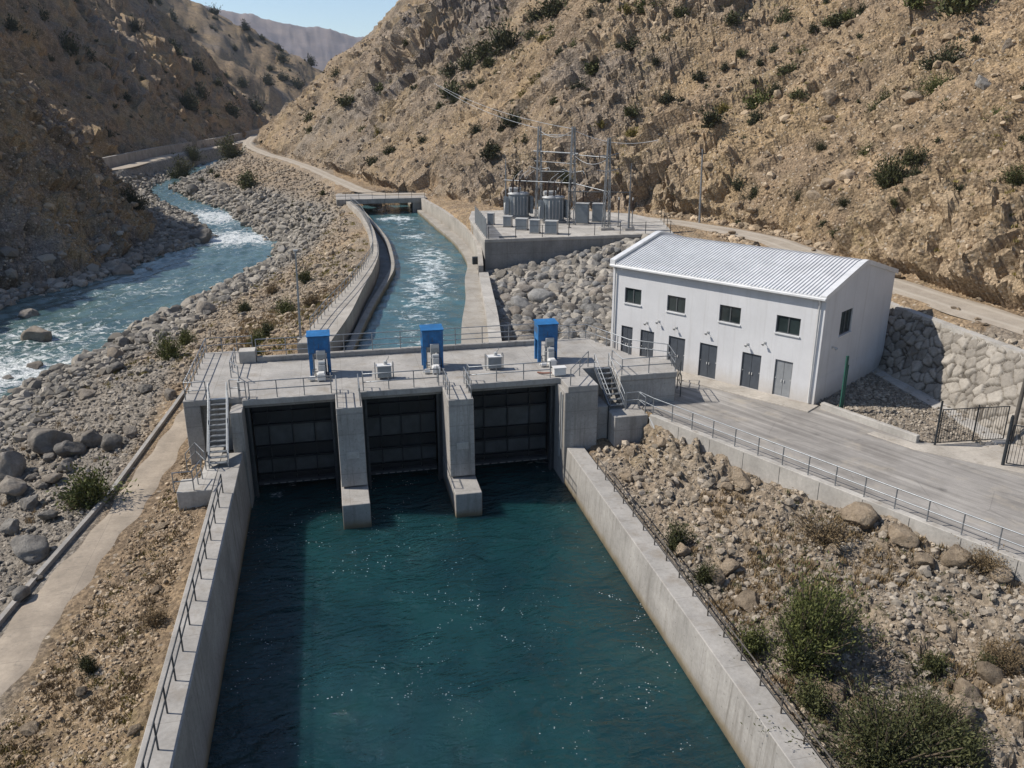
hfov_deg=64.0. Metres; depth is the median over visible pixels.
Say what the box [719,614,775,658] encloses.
bush
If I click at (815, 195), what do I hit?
boulder
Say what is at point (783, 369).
door
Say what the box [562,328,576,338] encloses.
riprap boulder
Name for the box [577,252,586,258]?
riprap boulder
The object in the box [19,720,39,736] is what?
stone
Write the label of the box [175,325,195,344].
bush
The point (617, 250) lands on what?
riprap boulder
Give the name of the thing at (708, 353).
door
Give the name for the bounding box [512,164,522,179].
shrub
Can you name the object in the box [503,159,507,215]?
post
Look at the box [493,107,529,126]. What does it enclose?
shrub
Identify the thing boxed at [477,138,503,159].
shrub
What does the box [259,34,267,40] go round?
shrub
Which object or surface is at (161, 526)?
stone
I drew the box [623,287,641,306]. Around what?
window
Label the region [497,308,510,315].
riprap boulder
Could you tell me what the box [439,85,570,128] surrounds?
power line
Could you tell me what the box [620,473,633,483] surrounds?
boulder
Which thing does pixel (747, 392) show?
pavement
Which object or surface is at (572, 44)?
shrub
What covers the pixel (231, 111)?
shrub
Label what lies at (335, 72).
shrub
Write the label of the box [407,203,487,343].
canal bench
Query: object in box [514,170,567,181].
jumper cables
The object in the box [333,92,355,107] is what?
shrub
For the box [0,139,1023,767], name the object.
ground
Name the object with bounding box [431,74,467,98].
shrub
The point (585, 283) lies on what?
riprap boulder
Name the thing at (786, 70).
shrub
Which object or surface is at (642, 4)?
shrub
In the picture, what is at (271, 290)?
shrub
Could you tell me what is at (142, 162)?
road
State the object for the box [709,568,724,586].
boulder
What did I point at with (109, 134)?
shrub
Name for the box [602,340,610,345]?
riprap boulder
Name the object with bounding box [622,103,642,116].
shrub
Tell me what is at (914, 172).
shrub
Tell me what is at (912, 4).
shrub
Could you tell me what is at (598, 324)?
riprap boulder
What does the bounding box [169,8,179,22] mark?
shrub
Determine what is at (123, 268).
river boulder
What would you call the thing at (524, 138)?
shrub
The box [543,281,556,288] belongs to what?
riprap boulder
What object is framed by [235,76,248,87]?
shrub
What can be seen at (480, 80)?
shrub
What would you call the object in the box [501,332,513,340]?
riprap boulder
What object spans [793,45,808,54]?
shrub
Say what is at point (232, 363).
railing
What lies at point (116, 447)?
boulder
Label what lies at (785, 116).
rubble
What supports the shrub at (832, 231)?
on the hillside at (976, 263)
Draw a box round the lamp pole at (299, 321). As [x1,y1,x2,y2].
[293,249,301,341]
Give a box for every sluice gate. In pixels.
[252,402,335,484]
[366,394,436,474]
[472,386,546,465]
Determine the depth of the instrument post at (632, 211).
97.76 m
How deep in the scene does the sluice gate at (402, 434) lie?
53.71 m
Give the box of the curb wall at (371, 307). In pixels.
[346,204,394,350]
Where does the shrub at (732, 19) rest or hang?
on the hillside at (976, 263)
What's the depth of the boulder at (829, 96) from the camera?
102.14 m
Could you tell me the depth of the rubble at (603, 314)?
82.44 m
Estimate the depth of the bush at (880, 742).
27.59 m
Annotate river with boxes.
[0,158,276,398]
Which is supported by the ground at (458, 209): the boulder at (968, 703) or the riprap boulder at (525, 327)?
the boulder at (968, 703)
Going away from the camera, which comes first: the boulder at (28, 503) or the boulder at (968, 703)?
the boulder at (968, 703)
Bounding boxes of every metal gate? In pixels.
[934,401,1010,444]
[1001,415,1023,465]
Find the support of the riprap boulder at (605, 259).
on the rubble at (603, 314)
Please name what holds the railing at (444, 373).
on the gated dam
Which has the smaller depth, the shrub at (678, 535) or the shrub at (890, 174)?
the shrub at (678, 535)
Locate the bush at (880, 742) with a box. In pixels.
[740,660,990,767]
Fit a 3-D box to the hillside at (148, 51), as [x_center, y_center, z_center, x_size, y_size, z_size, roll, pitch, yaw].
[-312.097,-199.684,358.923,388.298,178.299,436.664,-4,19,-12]
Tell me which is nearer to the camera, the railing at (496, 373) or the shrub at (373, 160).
the railing at (496, 373)
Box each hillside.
[0,0,272,157]
[0,53,156,289]
[255,0,1023,311]
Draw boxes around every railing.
[140,474,223,767]
[171,460,202,491]
[183,335,252,399]
[185,442,206,470]
[228,379,246,399]
[229,347,239,381]
[247,373,331,398]
[255,323,533,356]
[309,197,373,329]
[332,191,424,199]
[335,375,337,407]
[357,374,360,405]
[362,366,438,390]
[442,368,449,398]
[463,367,471,397]
[467,361,550,383]
[558,324,667,358]
[570,351,588,385]
[597,458,838,767]
[611,345,676,374]
[625,391,645,412]
[639,392,1023,549]
[677,361,681,396]
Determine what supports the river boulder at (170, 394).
on the ground at (458, 209)
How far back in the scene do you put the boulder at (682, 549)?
41.04 m
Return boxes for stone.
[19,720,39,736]
[75,686,85,696]
[127,723,141,736]
[151,584,162,594]
[155,522,169,530]
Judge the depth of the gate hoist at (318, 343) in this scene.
53.11 m
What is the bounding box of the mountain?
[205,6,363,70]
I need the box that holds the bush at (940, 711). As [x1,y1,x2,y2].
[868,666,1021,767]
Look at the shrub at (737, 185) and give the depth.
102.19 m
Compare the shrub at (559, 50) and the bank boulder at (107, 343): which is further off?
the shrub at (559, 50)
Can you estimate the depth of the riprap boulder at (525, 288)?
81.91 m
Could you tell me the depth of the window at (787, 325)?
54.44 m
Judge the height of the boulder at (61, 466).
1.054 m
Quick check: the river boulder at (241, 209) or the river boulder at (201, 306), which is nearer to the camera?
the river boulder at (201, 306)
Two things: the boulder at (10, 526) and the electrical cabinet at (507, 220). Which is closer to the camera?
the boulder at (10, 526)
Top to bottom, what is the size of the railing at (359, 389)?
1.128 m
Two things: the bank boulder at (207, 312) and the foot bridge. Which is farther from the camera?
the foot bridge
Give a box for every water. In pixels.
[207,457,744,767]
[356,205,466,349]
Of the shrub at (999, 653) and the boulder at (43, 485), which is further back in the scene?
the boulder at (43, 485)
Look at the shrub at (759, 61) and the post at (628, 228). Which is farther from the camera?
the shrub at (759, 61)
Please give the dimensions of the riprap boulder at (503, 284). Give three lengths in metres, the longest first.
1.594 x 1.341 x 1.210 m
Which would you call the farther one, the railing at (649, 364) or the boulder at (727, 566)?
the railing at (649, 364)
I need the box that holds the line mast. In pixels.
[568,138,632,230]
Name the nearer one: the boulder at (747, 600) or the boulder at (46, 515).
the boulder at (747, 600)
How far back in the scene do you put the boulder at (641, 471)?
49.52 m
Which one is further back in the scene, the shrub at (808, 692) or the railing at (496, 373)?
the railing at (496, 373)
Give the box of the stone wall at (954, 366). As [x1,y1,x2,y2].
[877,302,1023,446]
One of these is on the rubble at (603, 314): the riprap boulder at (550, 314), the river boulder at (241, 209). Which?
the riprap boulder at (550, 314)
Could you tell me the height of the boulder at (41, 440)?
1.977 m
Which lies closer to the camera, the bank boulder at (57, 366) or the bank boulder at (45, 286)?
the bank boulder at (57, 366)
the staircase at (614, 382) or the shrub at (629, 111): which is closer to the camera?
the staircase at (614, 382)
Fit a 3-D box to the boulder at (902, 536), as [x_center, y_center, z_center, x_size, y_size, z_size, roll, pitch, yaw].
[18.526,7.194,38.780,1.405,0.728,1.307,9,21,25]
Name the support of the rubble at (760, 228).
on the hillside at (976, 263)
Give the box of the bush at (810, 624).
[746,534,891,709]
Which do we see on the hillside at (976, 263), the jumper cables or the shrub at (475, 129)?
the shrub at (475, 129)
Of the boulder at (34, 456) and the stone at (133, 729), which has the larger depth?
the boulder at (34, 456)
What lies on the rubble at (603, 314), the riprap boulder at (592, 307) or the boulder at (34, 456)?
the riprap boulder at (592, 307)
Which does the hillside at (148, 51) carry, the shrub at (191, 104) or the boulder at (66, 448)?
the shrub at (191, 104)
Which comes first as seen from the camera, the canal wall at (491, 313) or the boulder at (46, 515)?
the boulder at (46, 515)
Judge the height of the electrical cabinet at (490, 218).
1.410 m
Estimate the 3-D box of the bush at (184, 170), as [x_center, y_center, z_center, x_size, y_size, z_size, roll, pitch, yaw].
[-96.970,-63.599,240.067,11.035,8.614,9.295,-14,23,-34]
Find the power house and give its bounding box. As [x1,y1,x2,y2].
[610,231,898,404]
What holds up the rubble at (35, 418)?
on the ground at (458, 209)
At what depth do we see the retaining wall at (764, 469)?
43.41 m
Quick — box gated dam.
[183,338,676,528]
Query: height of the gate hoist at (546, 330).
2.815 m
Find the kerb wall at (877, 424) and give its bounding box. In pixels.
[820,402,919,442]
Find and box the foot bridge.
[336,193,426,211]
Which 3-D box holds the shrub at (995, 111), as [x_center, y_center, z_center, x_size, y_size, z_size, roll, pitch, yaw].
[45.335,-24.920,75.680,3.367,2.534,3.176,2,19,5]
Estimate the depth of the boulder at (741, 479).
45.37 m
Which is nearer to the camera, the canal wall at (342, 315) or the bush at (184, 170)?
the canal wall at (342, 315)
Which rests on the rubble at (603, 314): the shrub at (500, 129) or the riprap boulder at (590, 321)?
the riprap boulder at (590, 321)
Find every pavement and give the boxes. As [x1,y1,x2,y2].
[676,370,817,411]
[867,431,1023,473]
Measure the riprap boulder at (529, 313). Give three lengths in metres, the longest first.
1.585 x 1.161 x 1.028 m
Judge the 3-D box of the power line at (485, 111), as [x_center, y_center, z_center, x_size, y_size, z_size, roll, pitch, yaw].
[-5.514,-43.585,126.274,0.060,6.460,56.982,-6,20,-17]
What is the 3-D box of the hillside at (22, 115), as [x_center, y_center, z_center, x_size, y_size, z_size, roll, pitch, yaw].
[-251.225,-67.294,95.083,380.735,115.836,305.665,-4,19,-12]
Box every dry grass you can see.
[0,491,194,767]
[1,167,364,538]
[12,199,367,434]
[228,279,349,350]
[242,281,349,354]
[307,0,1019,275]
[641,489,1003,703]
[679,485,1023,767]
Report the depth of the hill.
640.04 m
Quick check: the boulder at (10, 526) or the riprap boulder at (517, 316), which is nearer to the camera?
the boulder at (10, 526)
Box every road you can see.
[110,139,245,169]
[242,134,425,195]
[637,379,1023,556]
[649,217,1023,334]
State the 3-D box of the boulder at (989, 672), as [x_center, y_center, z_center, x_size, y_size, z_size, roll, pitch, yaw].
[17.995,10.948,30.796,1.184,0.782,0.703,33,32,24]
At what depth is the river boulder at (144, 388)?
64.19 m
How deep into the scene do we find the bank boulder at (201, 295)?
102.30 m
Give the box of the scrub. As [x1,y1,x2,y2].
[21,0,1023,227]
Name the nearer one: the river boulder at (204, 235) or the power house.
the power house
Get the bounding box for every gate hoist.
[306,329,331,381]
[419,324,443,373]
[533,318,558,366]
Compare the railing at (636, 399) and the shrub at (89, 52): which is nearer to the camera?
the railing at (636, 399)
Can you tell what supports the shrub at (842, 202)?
on the hillside at (976, 263)
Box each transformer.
[503,177,532,218]
[538,180,568,223]
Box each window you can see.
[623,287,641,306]
[665,295,685,315]
[717,305,740,325]
[774,315,800,337]
[838,308,851,337]
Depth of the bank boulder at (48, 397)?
67.06 m
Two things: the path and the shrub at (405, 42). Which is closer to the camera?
the path
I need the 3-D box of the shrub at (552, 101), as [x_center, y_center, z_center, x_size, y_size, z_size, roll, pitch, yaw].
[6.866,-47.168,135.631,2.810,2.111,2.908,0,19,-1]
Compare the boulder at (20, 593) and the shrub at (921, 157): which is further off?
the shrub at (921, 157)
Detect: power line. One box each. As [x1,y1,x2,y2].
[436,84,535,127]
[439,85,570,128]
[574,130,656,143]
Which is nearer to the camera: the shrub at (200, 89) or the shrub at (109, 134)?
the shrub at (109, 134)
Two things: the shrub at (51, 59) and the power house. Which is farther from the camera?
the shrub at (51, 59)
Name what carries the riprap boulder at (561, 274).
on the rubble at (603, 314)
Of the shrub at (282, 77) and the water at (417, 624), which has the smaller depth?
the water at (417, 624)
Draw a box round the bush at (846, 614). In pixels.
[739,579,875,663]
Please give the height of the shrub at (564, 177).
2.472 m
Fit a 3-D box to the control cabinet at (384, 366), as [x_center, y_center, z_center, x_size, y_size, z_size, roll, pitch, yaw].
[-8.287,-1.079,53.037,1.220,1.507,0.600,-4,19,-12]
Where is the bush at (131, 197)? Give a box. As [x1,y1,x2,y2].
[113,177,155,209]
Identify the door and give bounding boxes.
[621,325,632,354]
[640,329,653,356]
[668,336,684,370]
[698,343,717,378]
[740,352,761,389]
[772,359,792,396]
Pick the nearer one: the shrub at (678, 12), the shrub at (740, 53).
the shrub at (740, 53)
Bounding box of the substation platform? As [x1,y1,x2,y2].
[469,209,673,270]
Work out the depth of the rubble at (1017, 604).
36.74 m
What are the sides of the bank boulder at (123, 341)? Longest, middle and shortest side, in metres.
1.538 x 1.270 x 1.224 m
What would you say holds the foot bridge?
on the ground at (458, 209)
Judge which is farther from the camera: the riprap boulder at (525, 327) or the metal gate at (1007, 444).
the riprap boulder at (525, 327)
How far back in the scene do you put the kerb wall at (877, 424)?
50.86 m
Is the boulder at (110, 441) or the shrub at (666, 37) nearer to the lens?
the boulder at (110, 441)
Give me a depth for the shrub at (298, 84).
648.57 m
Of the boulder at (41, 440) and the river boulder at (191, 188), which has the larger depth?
the river boulder at (191, 188)
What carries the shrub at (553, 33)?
on the hillside at (976, 263)
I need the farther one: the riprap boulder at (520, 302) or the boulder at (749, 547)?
the riprap boulder at (520, 302)
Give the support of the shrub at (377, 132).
on the hillside at (976, 263)
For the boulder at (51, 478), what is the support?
on the ground at (458, 209)
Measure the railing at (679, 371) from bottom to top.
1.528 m
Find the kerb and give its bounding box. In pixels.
[0,390,185,625]
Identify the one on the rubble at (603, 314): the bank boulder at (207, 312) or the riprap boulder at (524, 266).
the riprap boulder at (524, 266)
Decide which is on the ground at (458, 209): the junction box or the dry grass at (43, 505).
the dry grass at (43, 505)
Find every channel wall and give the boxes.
[135,444,251,767]
[565,446,826,767]
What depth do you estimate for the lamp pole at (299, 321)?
59.25 m
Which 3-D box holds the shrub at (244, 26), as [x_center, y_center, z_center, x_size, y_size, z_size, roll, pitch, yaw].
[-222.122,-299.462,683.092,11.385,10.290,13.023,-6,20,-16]
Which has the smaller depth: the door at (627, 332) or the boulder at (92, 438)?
the boulder at (92, 438)
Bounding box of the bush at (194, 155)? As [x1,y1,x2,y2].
[182,142,206,161]
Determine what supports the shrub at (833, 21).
on the hillside at (976, 263)
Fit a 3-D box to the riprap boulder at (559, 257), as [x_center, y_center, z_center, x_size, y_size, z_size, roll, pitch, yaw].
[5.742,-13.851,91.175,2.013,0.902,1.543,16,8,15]
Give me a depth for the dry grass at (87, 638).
32.13 m
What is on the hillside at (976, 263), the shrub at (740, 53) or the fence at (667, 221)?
the shrub at (740, 53)
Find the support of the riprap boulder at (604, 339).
on the rubble at (603, 314)
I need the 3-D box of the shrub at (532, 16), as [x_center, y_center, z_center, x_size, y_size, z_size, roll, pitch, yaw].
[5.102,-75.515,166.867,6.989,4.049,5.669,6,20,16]
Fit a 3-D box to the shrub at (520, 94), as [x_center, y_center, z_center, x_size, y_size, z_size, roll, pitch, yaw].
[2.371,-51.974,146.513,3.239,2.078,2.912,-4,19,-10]
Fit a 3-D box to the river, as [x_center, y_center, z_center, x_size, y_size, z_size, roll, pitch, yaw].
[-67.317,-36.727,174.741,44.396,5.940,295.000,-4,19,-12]
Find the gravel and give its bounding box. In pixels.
[817,370,1022,449]
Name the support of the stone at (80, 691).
on the ground at (458, 209)
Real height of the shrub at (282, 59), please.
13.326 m
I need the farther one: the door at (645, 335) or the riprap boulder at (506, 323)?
the riprap boulder at (506, 323)
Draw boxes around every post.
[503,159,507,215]
[567,180,570,227]
[616,197,619,226]
[622,163,634,230]
[630,197,633,226]
[839,356,848,407]
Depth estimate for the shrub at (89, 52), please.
278.43 m
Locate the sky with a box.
[191,0,397,36]
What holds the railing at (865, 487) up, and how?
on the retaining wall at (764, 469)
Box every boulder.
[0,450,26,480]
[0,475,26,495]
[0,518,19,535]
[2,374,13,378]
[4,301,12,306]
[5,585,17,595]
[10,535,49,564]
[11,585,30,602]
[18,308,38,318]
[19,494,38,511]
[20,326,51,341]
[22,554,37,564]
[24,472,38,481]
[26,361,42,368]
[27,427,72,453]
[29,526,35,531]
[29,574,43,581]
[30,453,37,459]
[34,284,47,290]
[37,509,57,520]
[38,482,50,488]
[41,473,62,482]
[43,452,55,461]
[45,395,53,399]
[48,363,64,370]
[53,440,85,457]
[55,386,67,394]
[56,458,72,471]
[78,388,96,399]
[78,428,102,447]
[92,348,105,352]
[101,433,122,450]
[102,342,113,347]
[106,361,124,373]
[107,347,123,358]
[111,444,122,450]
[112,263,134,274]
[117,336,129,346]
[121,330,131,336]
[122,437,129,443]
[123,425,137,438]
[127,252,142,261]
[138,384,152,393]
[150,313,161,323]
[156,331,167,340]
[164,388,176,400]
[186,183,198,195]
[189,228,211,243]
[196,301,216,312]
[197,293,207,299]
[203,310,211,315]
[217,182,228,191]
[218,295,230,301]
[237,205,249,214]
[277,245,286,251]
[493,289,503,294]
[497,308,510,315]
[498,293,512,302]
[499,282,507,288]
[500,322,510,326]
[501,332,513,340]
[508,306,521,315]
[510,295,528,308]
[513,314,522,319]
[515,292,526,297]
[516,284,533,292]
[517,323,532,333]
[517,334,533,339]
[518,264,528,268]
[522,310,535,319]
[523,320,533,329]
[525,304,539,310]
[526,276,534,281]
[528,288,553,302]
[532,281,544,287]
[535,273,548,279]
[540,266,550,272]
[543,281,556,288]
[545,312,555,317]
[547,258,556,264]
[548,305,561,310]
[550,270,560,278]
[554,255,567,260]
[558,272,564,278]
[562,302,577,311]
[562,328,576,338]
[563,318,577,326]
[576,322,586,329]
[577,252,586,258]
[579,333,593,338]
[580,281,591,286]
[582,298,590,303]
[584,303,602,312]
[584,318,595,324]
[589,288,602,296]
[592,253,602,261]
[592,281,600,286]
[592,326,604,331]
[593,322,604,327]
[594,276,607,281]
[596,295,604,301]
[600,336,610,340]
[601,258,610,262]
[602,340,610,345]
[604,285,612,292]
[614,248,620,253]
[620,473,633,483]
[624,446,635,455]
[634,469,643,474]
[657,437,666,446]
[674,542,690,556]
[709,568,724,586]
[719,558,740,576]
[720,482,733,491]
[731,470,751,490]
[734,590,759,612]
[744,544,753,552]
[759,513,769,518]
[806,190,821,200]
[812,560,820,565]
[814,677,831,688]
[819,178,834,189]
[820,115,835,122]
[820,682,846,701]
[821,89,837,104]
[825,241,831,247]
[825,543,841,554]
[837,169,855,181]
[840,501,878,528]
[875,541,888,549]
[887,523,919,547]
[895,272,901,278]
[901,90,923,103]
[914,552,934,567]
[940,544,972,567]
[944,694,975,726]
[953,677,982,703]
[975,75,991,89]
[975,297,984,301]
[976,629,983,638]
[976,661,1004,685]
[989,565,1013,582]
[1001,38,1016,49]
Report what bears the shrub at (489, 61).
on the hillside at (976, 263)
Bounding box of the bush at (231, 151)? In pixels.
[210,131,245,160]
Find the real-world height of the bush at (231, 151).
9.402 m
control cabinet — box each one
[374,356,393,379]
[485,348,503,370]
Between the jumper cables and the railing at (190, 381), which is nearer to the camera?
the railing at (190, 381)
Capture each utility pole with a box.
[698,149,706,222]
[1010,379,1023,442]
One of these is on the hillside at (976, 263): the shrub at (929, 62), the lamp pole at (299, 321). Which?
the shrub at (929, 62)
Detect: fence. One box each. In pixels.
[475,207,486,237]
[488,210,670,238]
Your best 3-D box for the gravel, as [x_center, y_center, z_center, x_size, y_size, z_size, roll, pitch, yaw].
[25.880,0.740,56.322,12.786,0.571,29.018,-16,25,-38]
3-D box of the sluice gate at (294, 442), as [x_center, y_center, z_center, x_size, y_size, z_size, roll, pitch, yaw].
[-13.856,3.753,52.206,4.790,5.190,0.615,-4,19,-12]
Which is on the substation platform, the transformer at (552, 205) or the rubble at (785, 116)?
the transformer at (552, 205)
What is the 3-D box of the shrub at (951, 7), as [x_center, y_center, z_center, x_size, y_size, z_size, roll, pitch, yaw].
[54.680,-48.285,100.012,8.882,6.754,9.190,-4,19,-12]
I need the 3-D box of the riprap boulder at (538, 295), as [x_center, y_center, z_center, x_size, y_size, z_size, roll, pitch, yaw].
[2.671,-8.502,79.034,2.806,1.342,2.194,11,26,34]
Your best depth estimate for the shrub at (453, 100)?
165.57 m
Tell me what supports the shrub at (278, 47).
on the hill
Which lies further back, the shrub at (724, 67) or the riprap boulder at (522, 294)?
the shrub at (724, 67)
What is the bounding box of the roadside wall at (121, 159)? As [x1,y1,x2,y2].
[102,129,258,167]
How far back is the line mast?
95.13 m
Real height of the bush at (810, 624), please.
5.878 m
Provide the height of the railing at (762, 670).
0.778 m
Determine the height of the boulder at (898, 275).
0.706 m
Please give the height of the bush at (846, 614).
2.877 m
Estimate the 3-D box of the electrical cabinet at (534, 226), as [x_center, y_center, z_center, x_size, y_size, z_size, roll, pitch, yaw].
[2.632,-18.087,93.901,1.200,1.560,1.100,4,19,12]
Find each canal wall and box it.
[297,193,379,352]
[421,198,482,274]
[479,272,501,341]
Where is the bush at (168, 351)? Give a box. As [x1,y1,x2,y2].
[149,327,190,360]
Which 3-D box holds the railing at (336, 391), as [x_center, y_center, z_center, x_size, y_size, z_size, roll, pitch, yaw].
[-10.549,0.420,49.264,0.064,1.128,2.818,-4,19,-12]
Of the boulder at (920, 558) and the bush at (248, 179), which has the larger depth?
the bush at (248, 179)
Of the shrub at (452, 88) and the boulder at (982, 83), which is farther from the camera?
the shrub at (452, 88)
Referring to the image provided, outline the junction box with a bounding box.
[537,365,566,375]
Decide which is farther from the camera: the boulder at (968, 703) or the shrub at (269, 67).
the shrub at (269, 67)
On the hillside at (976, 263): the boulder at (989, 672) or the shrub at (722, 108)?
the shrub at (722, 108)
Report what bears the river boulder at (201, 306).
on the ground at (458, 209)
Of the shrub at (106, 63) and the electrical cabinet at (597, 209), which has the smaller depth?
the electrical cabinet at (597, 209)
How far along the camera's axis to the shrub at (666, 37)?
129.98 m
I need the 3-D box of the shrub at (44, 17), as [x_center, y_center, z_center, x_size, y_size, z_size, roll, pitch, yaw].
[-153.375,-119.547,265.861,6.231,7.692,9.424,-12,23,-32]
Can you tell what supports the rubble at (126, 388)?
on the ground at (458, 209)
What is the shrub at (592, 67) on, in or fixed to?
on the hillside at (976, 263)
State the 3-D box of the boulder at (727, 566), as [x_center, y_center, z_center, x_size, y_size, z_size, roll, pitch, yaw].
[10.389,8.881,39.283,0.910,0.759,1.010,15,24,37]
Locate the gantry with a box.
[504,126,608,223]
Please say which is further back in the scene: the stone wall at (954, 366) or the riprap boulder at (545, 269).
the riprap boulder at (545, 269)
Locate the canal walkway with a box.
[342,228,390,350]
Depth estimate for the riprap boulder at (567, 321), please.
71.65 m
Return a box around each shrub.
[1,14,23,31]
[38,3,49,21]
[43,455,138,514]
[47,53,56,61]
[52,492,80,511]
[58,25,82,54]
[72,652,98,684]
[83,44,95,61]
[96,58,114,69]
[104,126,116,137]
[119,91,131,102]
[128,18,145,31]
[136,605,170,629]
[139,74,147,80]
[168,37,182,46]
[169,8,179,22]
[169,38,186,57]
[179,87,205,110]
[186,25,196,33]
[191,54,206,74]
[193,81,209,100]
[202,107,221,118]
[202,167,214,173]
[205,5,222,14]
[212,74,223,88]
[224,101,244,116]
[225,87,238,100]
[233,299,255,312]
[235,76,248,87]
[240,19,251,30]
[246,327,265,345]
[247,33,253,41]
[248,94,269,113]
[254,319,278,337]
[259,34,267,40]
[260,71,279,85]
[264,65,277,70]
[264,279,278,295]
[266,292,301,315]
[272,48,289,63]
[273,42,283,51]
[276,68,289,81]
[287,72,308,89]
[294,266,315,283]
[298,108,314,122]
[300,289,320,306]
[307,54,316,65]
[327,66,339,77]
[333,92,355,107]
[361,154,380,165]
[372,78,385,94]
[372,125,382,137]
[382,142,397,154]
[402,38,408,46]
[417,134,430,142]
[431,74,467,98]
[432,99,445,111]
[435,61,457,76]
[448,93,458,103]
[451,46,482,70]
[455,38,490,60]
[465,79,476,89]
[467,121,484,134]
[477,78,484,83]
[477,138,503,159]
[479,12,526,55]
[481,54,496,67]
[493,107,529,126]
[494,122,506,132]
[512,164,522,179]
[516,27,538,40]
[516,88,525,97]
[520,3,543,23]
[520,133,528,143]
[527,73,539,85]
[530,0,566,18]
[536,30,550,42]
[544,22,553,30]
[545,27,558,39]
[546,92,557,104]
[553,44,562,55]
[559,169,576,185]
[567,77,587,91]
[568,36,577,47]
[580,3,608,18]
[580,58,600,75]
[590,120,604,127]
[613,0,639,15]
[621,31,641,51]
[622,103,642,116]
[624,124,640,136]
[632,0,665,12]
[650,54,661,65]
[652,89,680,104]
[658,514,695,555]
[659,31,673,41]
[672,2,691,17]
[674,96,685,103]
[683,560,720,587]
[690,65,707,81]
[693,101,726,127]
[712,98,731,113]
[719,60,729,70]
[722,8,750,26]
[728,173,749,190]
[735,48,747,57]
[738,181,760,199]
[739,82,774,109]
[745,108,763,125]
[754,55,763,65]
[767,43,778,52]
[767,81,783,94]
[773,5,799,23]
[774,61,800,76]
[779,671,836,737]
[783,487,877,561]
[784,86,813,100]
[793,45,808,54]
[793,187,802,201]
[805,21,820,33]
[813,137,831,150]
[819,11,844,26]
[828,225,840,238]
[831,6,854,20]
[834,195,850,206]
[851,1,870,17]
[855,140,876,158]
[863,85,892,115]
[867,146,917,189]
[888,197,898,207]
[892,142,934,165]
[901,161,924,182]
[903,0,926,10]
[903,66,961,95]
[905,645,967,685]
[907,26,977,70]
[911,142,931,164]
[924,0,997,16]
[929,709,1008,767]
[936,94,958,109]
[951,533,1019,580]
[966,626,1023,677]
[966,646,1003,672]
[980,100,1013,124]
[992,159,1023,186]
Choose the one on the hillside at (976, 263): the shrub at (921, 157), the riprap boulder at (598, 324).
the shrub at (921, 157)
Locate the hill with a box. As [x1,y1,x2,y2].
[153,0,322,115]
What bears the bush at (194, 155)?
on the ground at (458, 209)
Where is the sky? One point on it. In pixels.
(356, 18)
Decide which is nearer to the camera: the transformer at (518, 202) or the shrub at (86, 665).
the shrub at (86, 665)
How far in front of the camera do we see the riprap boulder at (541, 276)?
85.57 m
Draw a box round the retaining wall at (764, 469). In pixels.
[649,414,1023,582]
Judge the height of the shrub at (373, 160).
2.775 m
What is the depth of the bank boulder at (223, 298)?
96.66 m
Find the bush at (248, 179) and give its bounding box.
[232,168,267,189]
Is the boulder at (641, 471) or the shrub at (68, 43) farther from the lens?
the shrub at (68, 43)
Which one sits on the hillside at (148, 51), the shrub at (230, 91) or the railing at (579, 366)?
the shrub at (230, 91)
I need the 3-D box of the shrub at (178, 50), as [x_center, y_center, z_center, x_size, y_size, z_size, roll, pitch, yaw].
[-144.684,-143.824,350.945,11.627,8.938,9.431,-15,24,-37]
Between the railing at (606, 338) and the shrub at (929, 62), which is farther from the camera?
the shrub at (929, 62)
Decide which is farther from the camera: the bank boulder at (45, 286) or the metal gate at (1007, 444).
the bank boulder at (45, 286)
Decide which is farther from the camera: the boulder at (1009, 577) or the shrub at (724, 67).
the shrub at (724, 67)
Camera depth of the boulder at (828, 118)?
100.22 m
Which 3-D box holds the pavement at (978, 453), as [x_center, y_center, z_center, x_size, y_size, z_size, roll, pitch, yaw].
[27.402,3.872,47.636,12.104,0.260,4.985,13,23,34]
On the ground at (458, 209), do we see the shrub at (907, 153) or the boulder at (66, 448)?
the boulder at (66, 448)
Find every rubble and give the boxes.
[0,54,156,283]
[0,142,328,450]
[0,148,358,610]
[0,422,204,767]
[259,0,1023,298]
[484,234,647,342]
[593,429,1023,767]
[649,210,1023,348]
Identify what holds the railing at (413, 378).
on the gated dam
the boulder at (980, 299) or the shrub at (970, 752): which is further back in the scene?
the boulder at (980, 299)
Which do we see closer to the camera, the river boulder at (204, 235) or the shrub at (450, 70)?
the river boulder at (204, 235)
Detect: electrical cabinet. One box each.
[487,212,494,224]
[503,215,512,227]
[515,217,528,230]
[529,219,540,233]
[544,220,558,234]
[576,202,589,223]
[591,202,604,221]
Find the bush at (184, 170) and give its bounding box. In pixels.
[164,153,199,178]
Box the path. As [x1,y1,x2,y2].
[0,409,187,695]
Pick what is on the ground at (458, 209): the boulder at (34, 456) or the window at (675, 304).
the boulder at (34, 456)
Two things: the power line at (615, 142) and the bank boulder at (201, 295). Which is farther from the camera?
the bank boulder at (201, 295)
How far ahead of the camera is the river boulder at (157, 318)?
91.12 m
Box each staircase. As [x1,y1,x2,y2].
[207,382,228,468]
[594,353,624,409]
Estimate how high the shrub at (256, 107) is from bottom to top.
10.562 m
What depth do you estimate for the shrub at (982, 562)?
36.28 m
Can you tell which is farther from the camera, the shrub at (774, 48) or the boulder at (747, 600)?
the shrub at (774, 48)

